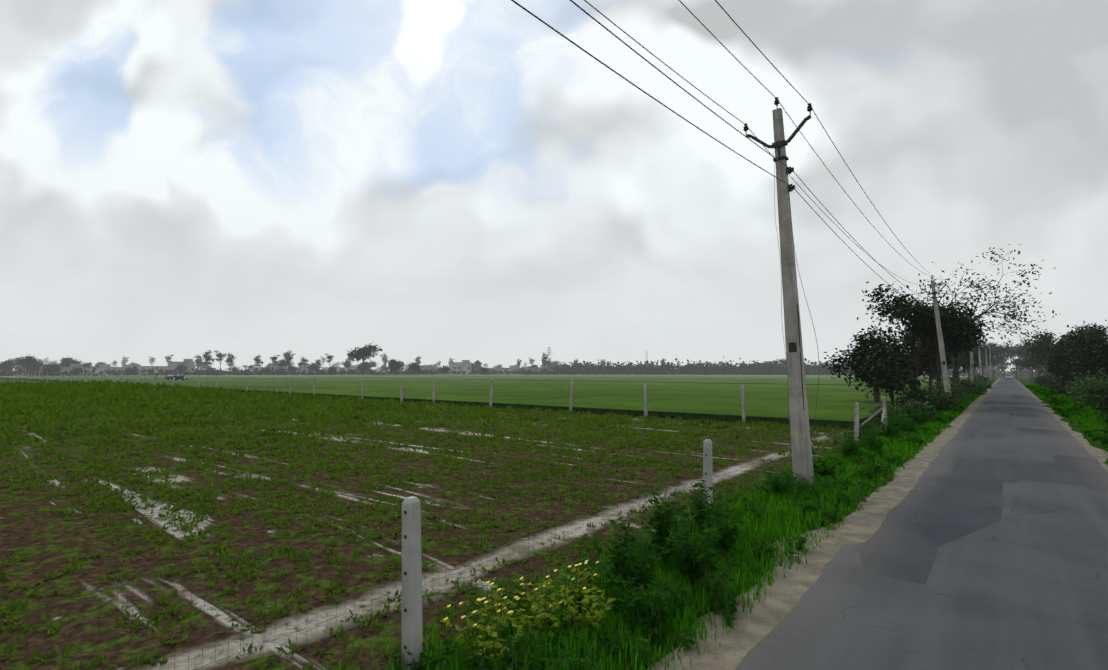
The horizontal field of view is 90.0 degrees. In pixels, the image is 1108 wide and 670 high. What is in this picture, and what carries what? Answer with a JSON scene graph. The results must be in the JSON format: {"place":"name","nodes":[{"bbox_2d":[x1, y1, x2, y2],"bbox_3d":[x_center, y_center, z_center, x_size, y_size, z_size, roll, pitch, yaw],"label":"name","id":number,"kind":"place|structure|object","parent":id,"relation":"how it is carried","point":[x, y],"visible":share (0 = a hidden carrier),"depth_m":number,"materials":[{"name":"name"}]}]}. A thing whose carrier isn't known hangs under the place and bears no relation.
{"place":"outdoors","nodes":[
{"label":"outdoors","id":0,"kind":"place"},
{"bbox_2d":[0,378,859,669],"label":"ploughed field","id":1,"kind":"structure","parent":0,"point":[50,542],"depth_m":8.68,"materials":[{"name":"soil"}]},
{"bbox_2d":[0,379,875,669],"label":"field weeds","id":2,"kind":"object","parent":1,"relation":"on","point":[20,401],"visible":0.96,"depth_m":16.39,"materials":[{"name":"green plant"}]},
{"bbox_2d":[17,373,887,669],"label":"fence posts","id":3,"kind":"object","parent":1,"relation":"on","point":[411,623],"visible":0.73,"depth_m":4.63,"materials":[{"name":"grey concrete"}]},
{"bbox_2d":[0,374,882,669],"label":"fence netting","id":4,"kind":"object","parent":3,"relation":"attached to","point":[456,504],"visible":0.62,"depth_m":6.97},
{"bbox_2d":[125,431,843,669],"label":"dirt path","id":5,"kind":"structure","parent":1,"relation":"on","point":[193,657],"depth_m":6.18,"materials":[{"name":"soil"}]},
{"bbox_2d":[321,426,876,669],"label":"grass strip","id":6,"kind":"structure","parent":1,"relation":"on","point":[433,638],"depth_m":6.29,"materials":[{"name":"green plant"}]},
{"bbox_2d":[0,375,934,429],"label":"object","id":7,"kind":"object","parent":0,"point":[673,415],"visible":0.1,"depth_m":31.98,"materials":[{"name":"green plant"}]},
{"bbox_2d":[0,374,985,420],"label":"green crop field","id":8,"kind":"structure","parent":7,"relation":"on","point":[725,391],"depth_m":66.22,"materials":[{"name":"green plant"}]},
{"bbox_2d":[0,357,1060,376],"bbox_3d":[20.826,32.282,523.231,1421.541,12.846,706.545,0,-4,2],"label":"scrub belt","id":9,"kind":"object","parent":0,"point":[652,368],"visible":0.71,"depth_m":311.40,"materials":[{"name":"green plant"}]},
{"bbox_2d":[0,0,1107,370],"label":"sky","id":10,"kind":"structure","parent":0,"point":[436,181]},
{"bbox_2d":[227,371,1094,429],"bbox_3d":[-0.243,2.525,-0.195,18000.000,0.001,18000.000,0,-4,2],"label":"ground","id":11,"kind":"structure","parent":0,"point":[873,423],"depth_m":26.66,"materials":[{"name":"green plant"}]},
{"bbox_2d":[0,359,14,372],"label":"tree","id":12,"kind":"object","parent":11,"relation":"on","point":[5,365],"visible":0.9,"depth_m":256.28,"materials":[{"name":"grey plant"}]},
{"bbox_2d":[11,354,40,375],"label":"tree","id":13,"kind":"object","parent":11,"relation":"on","point":[29,360],"visible":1,"depth_m":241.72,"materials":[{"name":"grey plant"}]},
{"bbox_2d":[22,358,43,371],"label":"tree","id":14,"kind":"object","parent":11,"relation":"on","point":[33,368],"visible":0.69,"depth_m":250.10,"materials":[{"name":"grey plant"}]},
{"bbox_2d":[42,363,61,373],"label":"tree","id":15,"kind":"object","parent":11,"relation":"on","point":[55,367],"visible":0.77,"depth_m":244.14,"materials":[{"name":"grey plant"}]},
{"bbox_2d":[39,364,84,374],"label":"farm building","id":16,"kind":"structure","parent":11,"relation":"on","point":[71,367],"depth_m":260.87,"materials":[{"name":"grey paint"}]},
{"bbox_2d":[59,357,82,366],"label":"tree","id":17,"kind":"object","parent":11,"relation":"on","point":[67,361],"visible":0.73,"depth_m":266.45,"materials":[{"name":"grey plant"}]},
{"bbox_2d":[85,364,112,374],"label":"farm building","id":18,"kind":"structure","parent":11,"relation":"on","point":[103,367],"depth_m":276.11,"materials":[{"name":"grey paint"}]},
{"bbox_2d":[112,365,138,372],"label":"farm building","id":19,"kind":"structure","parent":11,"relation":"on","point":[123,367],"depth_m":328.82,"materials":[{"name":"grey paint"}]},
{"bbox_2d":[138,363,185,374],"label":"farm building","id":20,"kind":"structure","parent":11,"relation":"on","point":[171,366],"depth_m":277.32,"materials":[{"name":"grey paint"}]},
{"bbox_2d":[165,371,187,379],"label":"tractor","id":21,"kind":"object","parent":11,"relation":"on","point":[177,377],"visible":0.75,"depth_m":126.30,"materials":[{"name":"grey paint"}]},
{"bbox_2d":[175,364,186,373],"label":"tree","id":22,"kind":"object","parent":11,"relation":"on","point":[181,367],"visible":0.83,"depth_m":273.01,"materials":[{"name":"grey plant"}]},
{"bbox_2d":[168,359,194,373],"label":"farm building","id":23,"kind":"structure","parent":11,"relation":"on","point":[189,364],"depth_m":289.10,"materials":[{"name":"grey paint"}]},
{"bbox_2d":[194,355,203,366],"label":"tree","id":24,"kind":"object","parent":11,"relation":"on","point":[198,360],"visible":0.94,"depth_m":329.10,"materials":[{"name":"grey plant"}]},
{"bbox_2d":[202,350,215,374],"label":"tree","id":25,"kind":"object","parent":11,"relation":"on","point":[206,355],"visible":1,"depth_m":262.48,"materials":[{"name":"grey plant"}]},
{"bbox_2d":[214,350,226,374],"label":"tree","id":26,"kind":"object","parent":11,"relation":"on","point":[219,355],"visible":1,"depth_m":269.45,"materials":[{"name":"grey plant"}]},
{"bbox_2d":[225,352,236,374],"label":"tree","id":27,"kind":"object","parent":11,"relation":"on","point":[229,360],"visible":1,"depth_m":267.22,"materials":[{"name":"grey plant"}]},
{"bbox_2d":[254,354,262,373],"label":"tree","id":28,"kind":"object","parent":11,"relation":"on","point":[257,360],"visible":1,"depth_m":281.70,"materials":[{"name":"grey plant"}]},
{"bbox_2d":[252,365,279,372],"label":"farm building","id":29,"kind":"structure","parent":11,"relation":"on","point":[259,368],"depth_m":315.95,"materials":[{"name":"grey paint"}]},
{"bbox_2d":[270,355,279,368],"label":"tree","id":30,"kind":"object","parent":11,"relation":"on","point":[273,358],"visible":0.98,"depth_m":284.79,"materials":[{"name":"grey plant"}]},
{"bbox_2d":[275,359,291,367],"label":"tree","id":31,"kind":"object","parent":11,"relation":"on","point":[282,363],"visible":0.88,"depth_m":302.69,"materials":[{"name":"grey plant"}]},
{"bbox_2d":[285,352,295,369],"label":"tree","id":32,"kind":"object","parent":11,"relation":"on","point":[289,359],"visible":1,"depth_m":292.87,"materials":[{"name":"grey plant"}]},
{"bbox_2d":[285,366,298,372],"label":"tree","id":33,"kind":"object","parent":11,"relation":"on","point":[293,369],"visible":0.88,"depth_m":305.05,"materials":[{"name":"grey plant"}]},
{"bbox_2d":[276,365,314,374],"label":"farm building","id":34,"kind":"structure","parent":11,"relation":"on","point":[302,367],"depth_m":316.05,"materials":[{"name":"grey paint"}]},
{"bbox_2d":[300,357,308,368],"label":"tree","id":35,"kind":"object","parent":11,"relation":"on","point":[304,361],"visible":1,"depth_m":300.08,"materials":[{"name":"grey plant"}]},
{"bbox_2d":[307,362,317,371],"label":"tree","id":36,"kind":"object","parent":11,"relation":"on","point":[312,367],"visible":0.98,"depth_m":314.19,"materials":[{"name":"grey plant"}]},
{"bbox_2d":[324,354,334,366],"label":"tree","id":37,"kind":"object","parent":11,"relation":"on","point":[329,357],"visible":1,"depth_m":310.51,"materials":[{"name":"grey plant"}]},
{"bbox_2d":[328,366,337,374],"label":"tree","id":38,"kind":"object","parent":11,"relation":"on","point":[332,369],"visible":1,"depth_m":287.17,"materials":[{"name":"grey plant"}]},
{"bbox_2d":[322,365,357,371],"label":"farm building","id":39,"kind":"structure","parent":11,"relation":"on","point":[353,367],"depth_m":396.31,"materials":[{"name":"grey paint"}]},
{"bbox_2d":[357,361,369,371],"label":"tree","id":40,"kind":"object","parent":11,"relation":"on","point":[360,366],"visible":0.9,"depth_m":314.93,"materials":[{"name":"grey plant"}]},
{"bbox_2d":[347,343,382,375],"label":"tree","id":41,"kind":"object","parent":11,"relation":"on","point":[362,352],"visible":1,"depth_m":245.86,"materials":[{"name":"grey plant"}]},
{"bbox_2d":[367,360,378,368],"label":"tree","id":42,"kind":"object","parent":11,"relation":"on","point":[372,364],"visible":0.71,"depth_m":351.87,"materials":[{"name":"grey plant"}]},
{"bbox_2d":[380,353,387,364],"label":"tree","id":43,"kind":"object","parent":11,"relation":"on","point":[384,358],"visible":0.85,"depth_m":431.72,"materials":[{"name":"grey plant"}]},
{"bbox_2d":[384,358,403,374],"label":"tree","id":44,"kind":"object","parent":11,"relation":"on","point":[393,365],"visible":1,"depth_m":271.88,"materials":[{"name":"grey plant"}]},
{"bbox_2d":[407,362,420,374],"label":"tree","id":45,"kind":"object","parent":11,"relation":"on","point":[414,366],"visible":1,"depth_m":279.36,"materials":[{"name":"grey plant"}]},
{"bbox_2d":[406,365,434,372],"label":"farm building","id":46,"kind":"structure","parent":11,"relation":"on","point":[428,367],"depth_m":345.91,"materials":[{"name":"grey paint"}]},
{"bbox_2d":[439,365,451,373],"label":"tree","id":47,"kind":"object","parent":11,"relation":"on","point":[445,368],"visible":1,"depth_m":293.29,"materials":[{"name":"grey plant"}]},
{"bbox_2d":[449,360,471,373],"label":"farm building","id":48,"kind":"structure","parent":11,"relation":"on","point":[464,365],"depth_m":341.85,"materials":[{"name":"grey paint"}]},
{"bbox_2d":[491,366,520,373],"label":"farm building","id":49,"kind":"structure","parent":11,"relation":"on","point":[511,368],"depth_m":354.62,"materials":[{"name":"grey paint"}]},
{"bbox_2d":[526,365,549,371],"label":"farm building","id":50,"kind":"structure","parent":11,"relation":"on","point":[539,368],"depth_m":350.74,"materials":[{"name":"grey paint"}]},
{"bbox_2d":[541,353,548,371],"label":"tree","id":51,"kind":"object","parent":11,"relation":"on","point":[543,358],"visible":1,"depth_m":341.12,"materials":[{"name":"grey plant"}]},
{"bbox_2d":[819,331,922,401],"bbox_3d":[22.933,2.370,39.264,6.774,5.409,5.660,0,-4,2],"label":"tree","id":52,"kind":"object","parent":11,"relation":"on","point":[857,354],"visible":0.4,"depth_m":38.92,"materials":[{"name":"green plant"}]},
{"bbox_2d":[859,401,922,426],"bbox_3d":[14.852,3.656,24.679,2.225,1.436,2.144,1,-4,-8],"label":"shrub","id":53,"kind":"object","parent":11,"relation":"on","point":[892,407],"visible":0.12,"depth_m":24.65,"materials":[{"name":"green plant"}]},
{"bbox_2d":[854,342,930,406],"bbox_3d":[20.452,2.550,33.505,4.892,4.301,3.839,3,-5,-38],"label":"tree","id":54,"kind":"object","parent":11,"relation":"on","point":[891,379],"visible":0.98,"depth_m":32.95,"materials":[{"name":"green plant"}]},
{"bbox_2d":[885,386,942,413],"bbox_3d":[20.080,3.949,30.943,3.198,2.186,2.958,0,-4,-4],"label":"shrub","id":55,"kind":"object","parent":11,"relation":"on","point":[922,397],"visible":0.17,"depth_m":30.85,"materials":[{"name":"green plant"}]},
{"bbox_2d":[894,375,938,400],"bbox_3d":[23.835,4.075,36.393,3.680,2.849,3.541,2,-4,-30],"label":"shrub","id":56,"kind":"object","parent":11,"relation":"on","point":[920,389],"visible":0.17,"depth_m":36.31,"materials":[{"name":"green plant"}]},
{"bbox_2d":[853,281,988,392],"bbox_3d":[27.252,0.519,41.178,10.442,9.356,8.309,0,-4,2],"label":"tree","id":57,"kind":"object","parent":11,"relation":"on","point":[922,319],"visible":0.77,"depth_m":40.23,"materials":[{"name":"green plant"}]},
{"bbox_2d":[896,328,966,390],"bbox_3d":[37.148,2.351,55.516,8.081,7.540,6.560,2,-4,-28],"label":"tree","id":58,"kind":"object","parent":11,"relation":"on","point":[932,378],"visible":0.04,"depth_m":55.22,"materials":[{"name":"green plant"}]},
{"bbox_2d":[928,387,965,403],"bbox_3d":[26.853,4.318,38.426,2.859,1.847,2.864,2,-4,-30],"label":"shrub","id":59,"kind":"object","parent":11,"relation":"on","point":[951,393],"visible":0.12,"depth_m":37.95,"materials":[{"name":"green plant"}]},
{"bbox_2d":[901,305,994,387],"bbox_3d":[33.381,1.551,48.323,7.757,8.206,7.634,0,-4,2],"label":"tree","id":60,"kind":"object","parent":11,"relation":"on","point":[931,358],"visible":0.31,"depth_m":47.54,"materials":[{"name":"green plant"}]},
{"bbox_2d":[928,379,973,401],"bbox_3d":[29.931,4.588,42.313,4.049,2.561,3.185,0,-4,-2],"label":"shrub","id":61,"kind":"object","parent":11,"relation":"on","point":[957,391],"visible":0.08,"depth_m":42.07,"materials":[{"name":"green plant"}]},
{"bbox_2d":[950,380,972,398],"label":"shrub","id":62,"kind":"object","parent":11,"relation":"on","point":[965,391],"visible":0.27,"depth_m":47.86,"materials":[{"name":"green plant"}]},
{"bbox_2d":[953,379,980,394],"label":"shrub","id":63,"kind":"object","parent":11,"relation":"on","point":[967,384],"visible":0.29,"depth_m":55.69,"materials":[{"name":"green plant"}]},
{"bbox_2d":[950,375,985,391],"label":"shrub","id":64,"kind":"object","parent":11,"relation":"on","point":[968,383],"visible":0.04,"depth_m":59.63,"materials":[{"name":"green plant"}]},
{"bbox_2d":[951,345,986,379],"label":"tree","id":65,"kind":"object","parent":11,"relation":"on","point":[964,363],"visible":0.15,"depth_m":88.20,"materials":[{"name":"green plant"}]},
{"bbox_2d":[949,338,995,375],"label":"tree","id":66,"kind":"object","parent":11,"relation":"on","point":[968,371],"depth_m":109.89,"materials":[{"name":"green plant"}]},
{"bbox_2d":[888,244,1060,383],"bbox_3d":[43.844,-1.416,58.103,14.853,15.432,13.539,-2,-4,33],"label":"bare tree","id":67,"kind":"object","parent":11,"relation":"on","point":[992,310],"visible":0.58,"depth_m":56.74,"materials":[{"name":"black plant"}]},
{"bbox_2d":[963,372,991,385],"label":"shrub","id":68,"kind":"object","parent":11,"relation":"on","point":[987,377],"visible":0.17,"depth_m":84.11,"materials":[{"name":"green plant"}]},
{"bbox_2d":[960,353,994,370],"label":"tree","id":69,"kind":"object","parent":11,"relation":"on","point":[983,360],"visible":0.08,"depth_m":131.43,"materials":[{"name":"green plant"}]},
{"bbox_2d":[966,375,988,385],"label":"shrub","id":70,"kind":"object","parent":11,"relation":"on","point":[981,379],"visible":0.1,"depth_m":78.86,"materials":[{"name":"green plant"}]},
{"bbox_2d":[974,379,989,393],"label":"shrub","id":71,"kind":"object","parent":11,"relation":"on","point":[983,388],"visible":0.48,"depth_m":61.27,"materials":[{"name":"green plant"}]},
{"bbox_2d":[978,356,1009,371],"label":"tree","id":72,"kind":"object","parent":11,"relation":"on","point":[999,367],"visible":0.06,"depth_m":193.55,"materials":[{"name":"green plant"}]},
{"bbox_2d":[980,343,1009,374],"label":"tree","id":73,"kind":"object","parent":11,"relation":"on","point":[1002,348],"visible":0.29,"depth_m":148.51,"materials":[{"name":"green plant"}]},
{"bbox_2d":[991,338,1023,377],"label":"tree","id":74,"kind":"object","parent":11,"relation":"on","point":[1006,364],"visible":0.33,"depth_m":181.73,"materials":[{"name":"green plant"}]},
{"bbox_2d":[368,376,1107,669],"bbox_3d":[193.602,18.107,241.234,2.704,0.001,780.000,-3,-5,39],"label":"verge","id":75,"kind":"structure","parent":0,"point":[884,483],"depth_m":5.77,"materials":[{"name":"green plant"}]},
{"bbox_2d":[441,567,615,669],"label":"yellow weed leaves","id":76,"kind":"object","parent":75,"relation":"on","point":[505,602],"visible":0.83,"depth_m":5.24,"materials":[{"name":"green plant"}]},
{"bbox_2d":[743,97,813,488],"bbox_3d":[5.234,-1.046,12.297,1.522,8.745,0.296,-5,-5,39],"label":"power pole","id":77,"kind":"object","parent":75,"relation":"on","point":[802,463],"visible":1,"depth_m":12.18,"materials":[{"name":"concrete"}]},
{"bbox_2d":[511,0,991,347],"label":"power lines","id":78,"kind":"object","parent":77,"relation":"attached to","point":[535,16],"visible":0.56,"depth_m":9.74,"materials":[{"name":"grey metal"}]},
{"bbox_2d":[773,153,818,484],"bbox_3d":[5.312,-0.502,12.110,0.817,7.545,0.215,-2,-4,28],"label":"earth wire","id":79,"kind":"object","parent":77,"relation":"attached to","point":[781,313],"visible":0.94,"depth_m":12.15,"materials":[{"name":"grey metal"}]},
{"bbox_2d":[894,395,945,421],"bbox_3d":[18.074,3.909,27.454,2.342,1.898,2.285,-2,-4,34],"label":"shrub","id":80,"kind":"object","parent":75,"relation":"on","point":[925,407],"visible":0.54,"depth_m":27.18,"materials":[{"name":"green plant"}]},
{"bbox_2d":[919,276,950,406],"bbox_3d":[25.129,0.500,35.976,1.522,8.745,0.296,-8,-4,39],"label":"power pole","id":81,"kind":"object","parent":75,"relation":"on","point":[946,381],"visible":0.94,"depth_m":35.92,"materials":[{"name":"concrete"}]},
{"bbox_2d":[920,386,965,410],"bbox_3d":[23.787,4.187,34.305,2.868,2.092,2.751,-2,-4,27],"label":"shrub","id":82,"kind":"object","parent":75,"relation":"on","point":[946,399],"visible":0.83,"depth_m":33.92,"materials":[{"name":"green plant"}]},
{"bbox_2d":[970,318,979,388],"bbox_3d":[45.697,2.072,60.612,1.522,8.745,0.296,-1,-4,39],"label":"power pole","id":83,"kind":"object","parent":75,"relation":"on","point":[971,366],"visible":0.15,"depth_m":60.44,"materials":[{"name":"concrete"}]},
{"bbox_2d":[978,342,981,375],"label":"power pole","id":84,"kind":"object","parent":75,"relation":"on","point":[980,365],"visible":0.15,"depth_m":85.39,"materials":[{"name":"concrete"}]},
{"bbox_2d":[985,340,988,383],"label":"power pole","id":85,"kind":"object","parent":75,"relation":"on","point":[986,350],"visible":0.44,"depth_m":110.06,"materials":[{"name":"concrete"}]},
{"bbox_2d":[989,346,993,380],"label":"power pole","id":86,"kind":"object","parent":75,"relation":"on","point":[990,363],"visible":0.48,"depth_m":134.77,"materials":[{"name":"concrete"}]},
{"bbox_2d":[986,340,1010,378],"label":"tree","id":87,"kind":"object","parent":75,"relation":"on","point":[1002,353],"visible":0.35,"depth_m":173.37,"materials":[{"name":"green plant"}]},
{"bbox_2d":[650,378,999,669],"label":"shoulder","id":88,"kind":"object","parent":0,"point":[759,622],"visible":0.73,"depth_m":6.71},
{"bbox_2d":[735,378,1107,669],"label":"road","id":89,"kind":"structure","parent":0,"point":[985,547],"depth_m":6.84,"materials":[{"name":"grey asphalt"}]},
{"bbox_2d":[1012,375,1107,465],"bbox_3d":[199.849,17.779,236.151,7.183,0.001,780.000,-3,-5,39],"label":"verge","id":90,"kind":"structure","parent":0,"point":[1024,380],"depth_m":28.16,"materials":[{"name":"green plant"}]},
{"bbox_2d":[1001,344,1025,378],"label":"tree","id":91,"kind":"object","parent":90,"relation":"on","point":[1013,351],"visible":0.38,"depth_m":174.62,"materials":[{"name":"green plant"}]},
{"bbox_2d":[1005,348,1045,376],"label":"tree","id":92,"kind":"object","parent":90,"relation":"on","point":[1023,362],"visible":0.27,"depth_m":135.27,"materials":[{"name":"green plant"}]},
{"bbox_2d":[1006,348,1047,379],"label":"tree","id":93,"kind":"object","parent":90,"relation":"on","point":[1022,368],"visible":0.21,"depth_m":155.73,"materials":[{"name":"green plant"}]},
{"bbox_2d":[1021,333,1051,378],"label":"tree","id":94,"kind":"object","parent":90,"relation":"on","point":[1033,362],"visible":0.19,"depth_m":111.71,"materials":[{"name":"green plant"}]},
{"bbox_2d":[1020,329,1057,380],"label":"tree","id":95,"kind":"object","parent":90,"relation":"on","point":[1045,338],"visible":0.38,"depth_m":90.23,"materials":[{"name":"green plant"}]},
{"bbox_2d":[1028,372,1062,386],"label":"shrub","id":96,"kind":"object","parent":90,"relation":"on","point":[1044,380],"visible":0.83,"depth_m":81.75,"materials":[{"name":"green plant"}]},
{"bbox_2d":[1041,376,1073,393],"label":"shrub","id":97,"kind":"object","parent":90,"relation":"on","point":[1057,388],"visible":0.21,"depth_m":58.87,"materials":[{"name":"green plant"}]},
{"bbox_2d":[1038,333,1104,384],"bbox_3d":[54.684,3.066,57.691,6.834,6.390,7.220,-3,-5,36],"label":"tree","id":98,"kind":"object","parent":90,"relation":"on","point":[1055,359],"visible":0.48,"depth_m":57.59,"materials":[{"name":"green plant"}]},
{"bbox_2d":[1041,320,1107,353],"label":"tree","id":99,"kind":"object","parent":90,"relation":"on","point":[1091,331],"visible":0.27,"depth_m":67.41,"materials":[{"name":"green plant"}]},
{"bbox_2d":[1056,375,1094,400],"bbox_3d":[42.920,4.457,44.637,4.431,2.703,3.678,-2,-4,30],"label":"shrub","id":100,"kind":"object","parent":90,"relation":"on","point":[1072,393],"visible":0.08,"depth_m":45.15,"materials":[{"name":"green plant"}]},
{"bbox_2d":[1057,332,1107,381],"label":"tree","id":101,"kind":"object","parent":90,"relation":"on","point":[1097,351],"visible":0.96,"depth_m":46.82,"materials":[{"name":"green plant"}]},
{"bbox_2d":[1058,366,1107,404],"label":"shrub","id":102,"kind":"object","parent":90,"relation":"on","point":[1086,377],"visible":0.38,"depth_m":39.50,"materials":[{"name":"green plant"}]},
{"bbox_2d":[1060,358,1107,410],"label":"shrub","id":103,"kind":"object","parent":90,"relation":"on","point":[1100,386],"visible":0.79,"depth_m":34.06,"materials":[{"name":"green plant"}]},
{"bbox_2d":[1079,376,1107,419],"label":"shrub","id":104,"kind":"object","parent":90,"relation":"on","point":[1105,397],"visible":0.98,"depth_m":25.71,"materials":[{"name":"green plant"}]},
{"bbox_2d":[1014,378,1107,470],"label":"shoulder","id":105,"kind":"object","parent":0,"point":[1100,456],"visible":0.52,"depth_m":20.03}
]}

